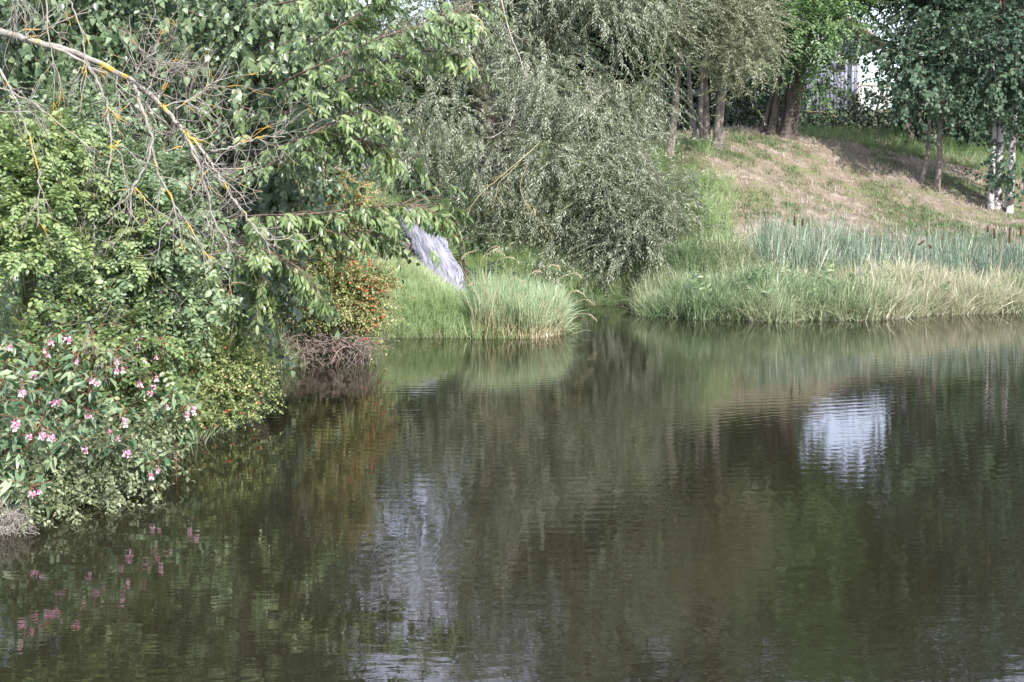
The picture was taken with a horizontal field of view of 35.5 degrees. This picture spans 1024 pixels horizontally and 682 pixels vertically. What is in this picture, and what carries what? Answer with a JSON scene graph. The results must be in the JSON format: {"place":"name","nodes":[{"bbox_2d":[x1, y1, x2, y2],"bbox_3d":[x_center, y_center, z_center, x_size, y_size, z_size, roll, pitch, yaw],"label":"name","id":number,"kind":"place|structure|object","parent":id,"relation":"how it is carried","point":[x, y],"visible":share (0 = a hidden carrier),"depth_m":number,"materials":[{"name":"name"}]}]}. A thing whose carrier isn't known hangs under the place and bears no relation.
{"place":"outdoors","nodes":[
{"label":"outdoors","id":0,"kind":"place"},
{"bbox_2d":[3,0,952,109],"label":"sky","id":1,"kind":"structure","parent":0,"point":[872,68],"materials":[{"name":"white"}]},
{"bbox_2d":[0,305,1023,681],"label":"water","id":2,"kind":"structure","parent":0,"point":[612,493],"depth_m":8.15,"materials":[{"name":"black liquid"}]},
{"bbox_2d":[0,98,1023,518],"bbox_3d":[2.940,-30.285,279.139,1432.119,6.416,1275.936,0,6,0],"label":"ground","id":3,"kind":"structure","parent":0,"point":[754,182],"depth_m":25.16,"materials":[{"name":"plant"}]},
{"bbox_2d":[0,405,35,509],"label":"balsam plant","id":4,"kind":"object","parent":3,"relation":"on","point":[6,443],"visible":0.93,"depth_m":8.19,"materials":[{"name":"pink plant"}]},
{"bbox_2d":[0,336,37,422],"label":"balsam plant","id":5,"kind":"object","parent":3,"relation":"on","point":[9,348],"visible":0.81,"depth_m":8.88,"materials":[{"name":"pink plant"}]},
{"bbox_2d":[0,496,39,538],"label":"dead shrub","id":6,"kind":"object","parent":3,"relation":"on","point":[3,529],"visible":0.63,"depth_m":7.96,"materials":[{"name":"grey plant"}]},
{"bbox_2d":[0,358,47,476],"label":"balsam plant","id":7,"kind":"object","parent":3,"relation":"on","point":[22,392],"visible":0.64,"depth_m":8.49,"materials":[{"name":"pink plant"}]},
{"bbox_2d":[0,395,54,506],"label":"balsam plant","id":8,"kind":"object","parent":3,"relation":"on","point":[19,459],"visible":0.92,"depth_m":8.22,"materials":[{"name":"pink plant"}]},
{"bbox_2d":[4,341,54,472],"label":"balsam plant","id":9,"kind":"object","parent":3,"relation":"on","point":[33,363],"visible":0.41,"depth_m":8.78,"materials":[{"name":"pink plant"}]},
{"bbox_2d":[0,460,63,517],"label":"balsam plant","id":10,"kind":"object","parent":3,"relation":"on","point":[41,488],"visible":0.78,"depth_m":8.05,"materials":[{"name":"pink plant"}]},
{"bbox_2d":[25,368,68,444],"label":"balsam plant","id":11,"kind":"object","parent":3,"relation":"on","point":[53,402],"visible":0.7,"depth_m":8.83,"materials":[{"name":"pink plant"}]},
{"bbox_2d":[18,327,78,411],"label":"balsam plant","id":12,"kind":"object","parent":3,"relation":"on","point":[58,337],"visible":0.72,"depth_m":9.27,"materials":[{"name":"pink plant"}]},
{"bbox_2d":[0,0,124,250],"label":"dead tree","id":13,"kind":"object","parent":3,"relation":"on","point":[12,93],"visible":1,"depth_m":6.33,"materials":[{"name":"grey wood"}]},
{"bbox_2d":[40,417,97,493],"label":"balsam plant","id":14,"kind":"object","parent":3,"relation":"on","point":[65,450],"visible":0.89,"depth_m":8.51,"materials":[{"name":"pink plant"}]},
{"bbox_2d":[42,328,98,452],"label":"balsam plant","id":15,"kind":"object","parent":3,"relation":"on","point":[70,356],"visible":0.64,"depth_m":9.28,"materials":[{"name":"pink plant"}]},
{"bbox_2d":[50,399,110,467],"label":"balsam plant","id":16,"kind":"object","parent":3,"relation":"on","point":[88,422],"visible":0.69,"depth_m":8.71,"materials":[{"name":"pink plant"}]},
{"bbox_2d":[65,364,118,455],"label":"balsam plant","id":17,"kind":"object","parent":3,"relation":"on","point":[97,382],"visible":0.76,"depth_m":9.19,"materials":[{"name":"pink plant"}]},
{"bbox_2d":[0,91,198,403],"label":"rose shrub","id":18,"kind":"object","parent":3,"relation":"on","point":[15,176],"visible":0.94,"depth_m":9.84,"materials":[{"name":"green plant"}]},
{"bbox_2d":[0,365,200,536],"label":"bramble shrub","id":19,"kind":"object","parent":3,"relation":"on","point":[82,484],"visible":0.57,"depth_m":8.70,"materials":[{"name":"green plant"}]},
{"bbox_2d":[82,342,136,428],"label":"balsam plant","id":20,"kind":"object","parent":3,"relation":"on","point":[121,370],"visible":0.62,"depth_m":9.48,"materials":[{"name":"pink plant"}]},
{"bbox_2d":[0,274,223,452],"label":"bramble shrub","id":21,"kind":"object","parent":3,"relation":"on","point":[153,341],"visible":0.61,"depth_m":9.72,"materials":[{"name":"green plant"}]},
{"bbox_2d":[29,120,194,416],"bbox_3d":[-2.558,-0.387,9.794,1.144,1.992,1.334,0,6,0],"label":"shrub","id":22,"kind":"object","parent":3,"relation":"on","point":[84,351],"visible":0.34,"depth_m":9.89,"materials":[{"name":"green plant"}]},
{"bbox_2d":[79,425,146,481],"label":"balsam plant","id":23,"kind":"object","parent":3,"relation":"on","point":[119,442],"visible":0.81,"depth_m":8.73,"materials":[{"name":"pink plant"}]},
{"bbox_2d":[93,394,151,468],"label":"balsam plant","id":24,"kind":"object","parent":3,"relation":"on","point":[116,410],"visible":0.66,"depth_m":9.10,"materials":[{"name":"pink plant"}]},
{"bbox_2d":[0,62,248,415],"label":"rose shrub","id":25,"kind":"object","parent":3,"relation":"on","point":[172,263],"visible":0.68,"depth_m":10.22,"materials":[{"name":"green plant"}]},
{"bbox_2d":[118,364,161,448],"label":"balsam plant","id":26,"kind":"object","parent":3,"relation":"on","point":[141,391],"visible":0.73,"depth_m":9.59,"materials":[{"name":"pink plant"}]},
{"bbox_2d":[28,25,266,301],"bbox_3d":[-3.129,-1.248,12.668,3.136,2.415,1.277,3,7,25],"label":"dead shrub","id":27,"kind":"object","parent":3,"relation":"on","point":[172,133],"visible":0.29,"depth_m":12.21,"materials":[{"name":"wood"}]},
{"bbox_2d":[123,438,176,492],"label":"balsam plant","id":28,"kind":"object","parent":3,"relation":"on","point":[161,459],"visible":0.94,"depth_m":8.83,"materials":[{"name":"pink plant"}]},
{"bbox_2d":[132,338,177,416],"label":"balsam plant","id":29,"kind":"object","parent":3,"relation":"on","point":[152,350],"visible":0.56,"depth_m":9.83,"materials":[{"name":"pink plant"}]},
{"bbox_2d":[131,377,186,455],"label":"balsam plant","id":30,"kind":"object","parent":3,"relation":"on","point":[158,417],"visible":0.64,"depth_m":9.41,"materials":[{"name":"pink plant"}]},
{"bbox_2d":[0,0,330,305],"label":"dead tree","id":31,"kind":"object","parent":3,"relation":"on","point":[133,86],"visible":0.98,"depth_m":6.89,"materials":[{"name":"grey wood"}]},
{"bbox_2d":[0,258,335,519],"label":"bank weeds","id":32,"kind":"object","parent":3,"relation":"on","point":[9,288],"visible":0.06,"depth_m":12.15,"materials":[{"name":"green plant"}]},
{"bbox_2d":[0,104,349,379],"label":"lilac shrub","id":33,"kind":"object","parent":3,"relation":"on","point":[296,318],"visible":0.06,"depth_m":12.70,"materials":[{"name":"green plant"}]},
{"bbox_2d":[159,382,212,466],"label":"balsam plant","id":34,"kind":"object","parent":3,"relation":"on","point":[187,413],"visible":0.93,"depth_m":9.63,"materials":[{"name":"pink plant"}]},
{"bbox_2d":[0,0,405,319],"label":"lilac shrub","id":35,"kind":"object","parent":3,"relation":"on","point":[239,49],"visible":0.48,"depth_m":12.48,"materials":[{"name":"green plant"}]},
{"bbox_2d":[1,0,436,343],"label":"hawthorn shrub","id":36,"kind":"object","parent":3,"relation":"on","point":[412,181],"depth_m":15.90,"materials":[{"name":"green plant"}]},
{"bbox_2d":[2,2,438,139],"bbox_3d":[-5.654,-6.346,29.121,8.550,9.658,8.179,0,6,0],"label":"background tree","id":37,"kind":"object","parent":3,"relation":"on","point":[405,82],"depth_m":28.20,"materials":[{"name":"green plant"}]},
{"bbox_2d":[147,305,294,432],"bbox_3d":[-2.224,0.174,11.232,1.164,0.956,1.514,3,7,25],"label":"rose shrub","id":38,"kind":"object","parent":3,"relation":"on","point":[230,391],"visible":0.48,"depth_m":11.13,"materials":[{"name":"green plant"}]},
{"bbox_2d":[0,0,515,382],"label":"cherry tree","id":39,"kind":"object","parent":3,"relation":"on","point":[255,257],"visible":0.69,"depth_m":10.95,"materials":[{"name":"green plant"}]},
{"bbox_2d":[217,0,388,302],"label":"dead shrub","id":40,"kind":"object","parent":3,"relation":"on","point":[287,63],"visible":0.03,"depth_m":14.29,"materials":[{"name":"brown wood"}]},
{"bbox_2d":[258,313,399,367],"bbox_3d":[-1.811,-0.003,14.855,1.660,0.525,0.794,0,6,0],"label":"root tangle","id":41,"kind":"object","parent":3,"relation":"on","point":[350,345],"visible":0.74,"depth_m":14.86,"materials":[{"name":"brown plant"}]},
{"bbox_2d":[250,20,410,256],"bbox_3d":[-1.877,-1.616,15.901,2.044,3.078,2.006,-2,6,-18],"label":"willow shrub","id":42,"kind":"object","parent":3,"relation":"on","point":[356,126],"visible":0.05,"depth_m":15.90,"materials":[{"name":"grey plant"}]},
{"bbox_2d":[256,156,414,362],"bbox_3d":[-1.766,-0.841,15.263,1.412,2.014,1.683,-3,7,-23],"label":"rose shrub","id":43,"kind":"object","parent":3,"relation":"on","point":[351,306],"visible":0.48,"depth_m":14.91,"materials":[{"name":"green plant"}]},
{"bbox_2d":[351,124,464,235],"bbox_3d":[-1.942,-2.108,22.701,1.966,1.956,3.204,1,6,11],"label":"bank shrub","id":44,"kind":"object","parent":3,"relation":"on","point":[407,191],"visible":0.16,"depth_m":22.72,"materials":[{"name":"green plant"}]},
{"bbox_2d":[400,240,417,261],"bbox_3d":[-1.475,-1.174,21.747,0.381,0.377,0.376,-2,6,-16],"label":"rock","id":45,"kind":"object","parent":3,"relation":"on","point":[408,246],"visible":0.16,"depth_m":21.59,"materials":[{"name":"grey stone"}]},
{"bbox_2d":[308,0,533,135],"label":"background tree","id":46,"kind":"object","parent":3,"relation":"on","point":[444,91],"visible":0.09,"depth_m":32.13,"materials":[{"name":"green plant"}]},
{"bbox_2d":[393,207,466,294],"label":"waterfall","id":47,"kind":"structure","parent":3,"relation":"on","point":[451,267],"depth_m":21.14,"materials":[{"name":"liquid"}]},
{"bbox_2d":[351,179,544,340],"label":"mound grass","id":48,"kind":"structure","parent":3,"relation":"on","point":[428,282],"depth_m":17.68,"materials":[{"name":"green plant"}]},
{"bbox_2d":[402,180,515,288],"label":"bank shrub","id":49,"kind":"object","parent":3,"relation":"on","point":[466,234],"visible":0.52,"depth_m":21.75,"materials":[{"name":"green plant"}]},
{"bbox_2d":[426,182,615,293],"bbox_3d":[-0.015,-1.332,22.508,3.033,1.848,2.053,3,7,29],"label":"bank shrub","id":50,"kind":"object","parent":3,"relation":"on","point":[558,255],"visible":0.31,"depth_m":22.14,"materials":[{"name":"green plant"}]},
{"bbox_2d":[453,245,596,338],"bbox_3d":[0.099,-0.530,17.705,1.661,1.097,1.738,0,6,0],"label":"reed clump","id":51,"kind":"object","parent":3,"relation":"on","point":[491,299],"visible":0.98,"depth_m":17.36,"materials":[{"name":"plant"}]},
{"bbox_2d":[345,0,740,307],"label":"willow tree","id":52,"kind":"object","parent":3,"relation":"on","point":[497,155],"visible":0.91,"depth_m":22.44,"materials":[{"name":"green plant"}]},
{"bbox_2d":[445,143,551,253],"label":"willow branch","id":53,"kind":"object","parent":52,"relation":"attached to","point":[499,190],"visible":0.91,"depth_m":21.42,"materials":[{"name":"wood"}]},
{"bbox_2d":[480,0,645,177],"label":"willow branch","id":54,"kind":"object","parent":52,"relation":"attached to","point":[509,29],"visible":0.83,"depth_m":22.16,"materials":[{"name":"plant"}]},
{"bbox_2d":[385,0,715,139],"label":"background tree","id":55,"kind":"object","parent":3,"relation":"on","point":[602,53],"visible":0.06,"depth_m":33.77,"materials":[{"name":"green plant"}]},
{"bbox_2d":[463,131,721,305],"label":"cove grass","id":56,"kind":"structure","parent":3,"relation":"on","point":[578,280],"depth_m":22.13,"materials":[{"name":"green plant"}]},
{"bbox_2d":[525,0,836,136],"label":"background tree","id":57,"kind":"object","parent":3,"relation":"on","point":[734,107],"visible":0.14,"depth_m":32.92,"materials":[{"name":"green plant"}]},
{"bbox_2d":[589,0,818,156],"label":"willow tree","id":58,"kind":"object","parent":3,"relation":"on","point":[733,21],"visible":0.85,"depth_m":24.35,"materials":[{"name":"green plant"}]},
{"bbox_2d":[643,81,767,137],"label":"undergrowth shrub","id":59,"kind":"object","parent":3,"relation":"on","point":[687,118],"visible":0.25,"depth_m":29.68,"materials":[{"name":"green plant"}]},
{"bbox_2d":[712,95,806,128],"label":"undergrowth shrub","id":60,"kind":"object","parent":3,"relation":"on","point":[753,121],"visible":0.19,"depth_m":30.88,"materials":[{"name":"green plant"}]},
{"bbox_2d":[690,0,886,124],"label":"background tree","id":61,"kind":"object","parent":3,"relation":"on","point":[812,87],"visible":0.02,"depth_m":38.51,"materials":[{"name":"green plant"}]},
{"bbox_2d":[793,215,795,266],"bbox_3d":[3.733,-1.158,21.195,0.034,1.095,0.026,-3,7,-26],"label":"cattail","id":62,"kind":"object","parent":3,"relation":"on","point":[794,230],"visible":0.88,"depth_m":21.16},
{"bbox_2d":[714,14,885,110],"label":"house","id":63,"kind":"structure","parent":3,"relation":"on","point":[856,76],"depth_m":74.12,"materials":[{"name":"paint"}]},
{"bbox_2d":[834,58,846,70],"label":"window","id":64,"kind":"structure","parent":63,"relation":"in","point":[836,65],"depth_m":74.01,"materials":[{"name":"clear glass"}]},
{"bbox_2d":[613,223,1023,322],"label":"bank grass","id":65,"kind":"structure","parent":3,"relation":"on","point":[724,280],"depth_m":20.03,"materials":[{"name":"green plant"}]},
{"bbox_2d":[729,0,917,139],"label":"locust tree","id":66,"kind":"object","parent":3,"relation":"on","point":[794,94],"visible":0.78,"depth_m":26.97,"materials":[{"name":"green plant"}]},
{"bbox_2d":[744,294,905,321],"bbox_3d":[3.776,-0.352,19.405,2.284,0.531,0.886,-1,6,-10],"label":"fallen straw","id":67,"kind":"object","parent":3,"relation":"on","point":[846,319],"visible":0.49,"depth_m":19.28,"materials":[{"name":"beige plant"}]},
{"bbox_2d":[751,75,924,130],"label":"ivy hedge","id":68,"kind":"object","parent":3,"relation":"on","point":[861,106],"visible":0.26,"depth_m":35.50,"materials":[{"name":"green plant"}]},
{"bbox_2d":[799,90,887,132],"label":"undergrowth shrub","id":69,"kind":"object","parent":3,"relation":"on","point":[854,117],"visible":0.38,"depth_m":32.46,"materials":[{"name":"green plant"}]},
{"bbox_2d":[672,120,1023,263],"bbox_3d":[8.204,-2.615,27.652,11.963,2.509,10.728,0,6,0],"label":"slope turf","id":70,"kind":"structure","parent":3,"relation":"on","point":[910,223],"depth_m":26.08,"materials":[{"name":"green plant"}]},
{"bbox_2d":[857,82,890,115],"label":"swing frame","id":71,"kind":"object","parent":3,"relation":"on","point":[870,84],"visible":0.33,"depth_m":59.28,"materials":[{"name":"white metal"}]},
{"bbox_2d":[727,192,1023,280],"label":"cattail reeds","id":72,"kind":"object","parent":3,"relation":"on","point":[835,246],"visible":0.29,"depth_m":21.48,"materials":[{"name":"green plant"}]},
{"bbox_2d":[874,100,951,137],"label":"undergrowth shrub","id":73,"kind":"object","parent":3,"relation":"on","point":[899,123],"visible":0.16,"depth_m":32.01,"materials":[{"name":"green plant"}]},
{"bbox_2d":[843,0,1003,191],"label":"alder tree","id":74,"kind":"object","parent":3,"relation":"on","point":[939,70],"visible":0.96,"depth_m":26.36,"materials":[{"name":"green plant"}]},
{"bbox_2d":[831,0,1023,152],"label":"alder tree","id":75,"kind":"object","parent":3,"relation":"on","point":[955,126],"visible":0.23,"depth_m":30.69,"materials":[{"name":"green plant"}]},
{"bbox_2d":[870,0,1023,145],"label":"background tree","id":76,"kind":"object","parent":3,"relation":"on","point":[995,65],"visible":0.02,"depth_m":37.80,"materials":[{"name":"green plant"}]},
{"bbox_2d":[928,0,1023,212],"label":"birch tree","id":77,"kind":"object","parent":3,"relation":"on","point":[1006,103],"visible":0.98,"depth_m":26.27,"materials":[{"name":"green plant"}]},
{"bbox_2d":[945,104,1018,149],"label":"undergrowth shrub","id":78,"kind":"object","parent":3,"relation":"on","point":[983,133],"visible":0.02,"depth_m":33.11,"materials":[{"name":"green plant"}]},
{"bbox_2d":[985,226,988,278],"bbox_3d":[6.231,-1.026,21.008,0.037,1.029,0.026,-3,7,-23],"label":"cattail","id":79,"kind":"object","parent":3,"relation":"on","point":[987,243],"visible":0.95,"depth_m":20.97},
{"bbox_2d":[951,105,1023,152],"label":"undergrowth shrub","id":80,"kind":"object","parent":3,"relation":"on","point":[1021,144],"visible":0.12,"depth_m":32.55,"materials":[{"name":"green plant"}]},
{"bbox_2d":[993,226,995,276],"bbox_3d":[6.293,-1.016,20.910,0.045,1.019,0.027,0,6,0],"label":"cattail","id":81,"kind":"object","parent":3,"relation":"on","point":[994,251],"visible":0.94,"depth_m":20.87},
{"bbox_2d":[1007,227,1010,282],"bbox_3d":[6.458,-1.032,20.806,0.034,1.047,0.026,-3,7,-27],"label":"cattail","id":82,"kind":"object","parent":3,"relation":"on","point":[1009,244],"visible":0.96,"depth_m":20.77},
{"bbox_2d":[1018,226,1021,280],"bbox_3d":[6.601,-1.020,20.808,0.034,1.052,0.027,-3,7,-28],"label":"cattail","id":83,"kind":"object","parent":3,"relation":"on","point":[1020,244],"visible":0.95,"depth_m":20.78}
]}

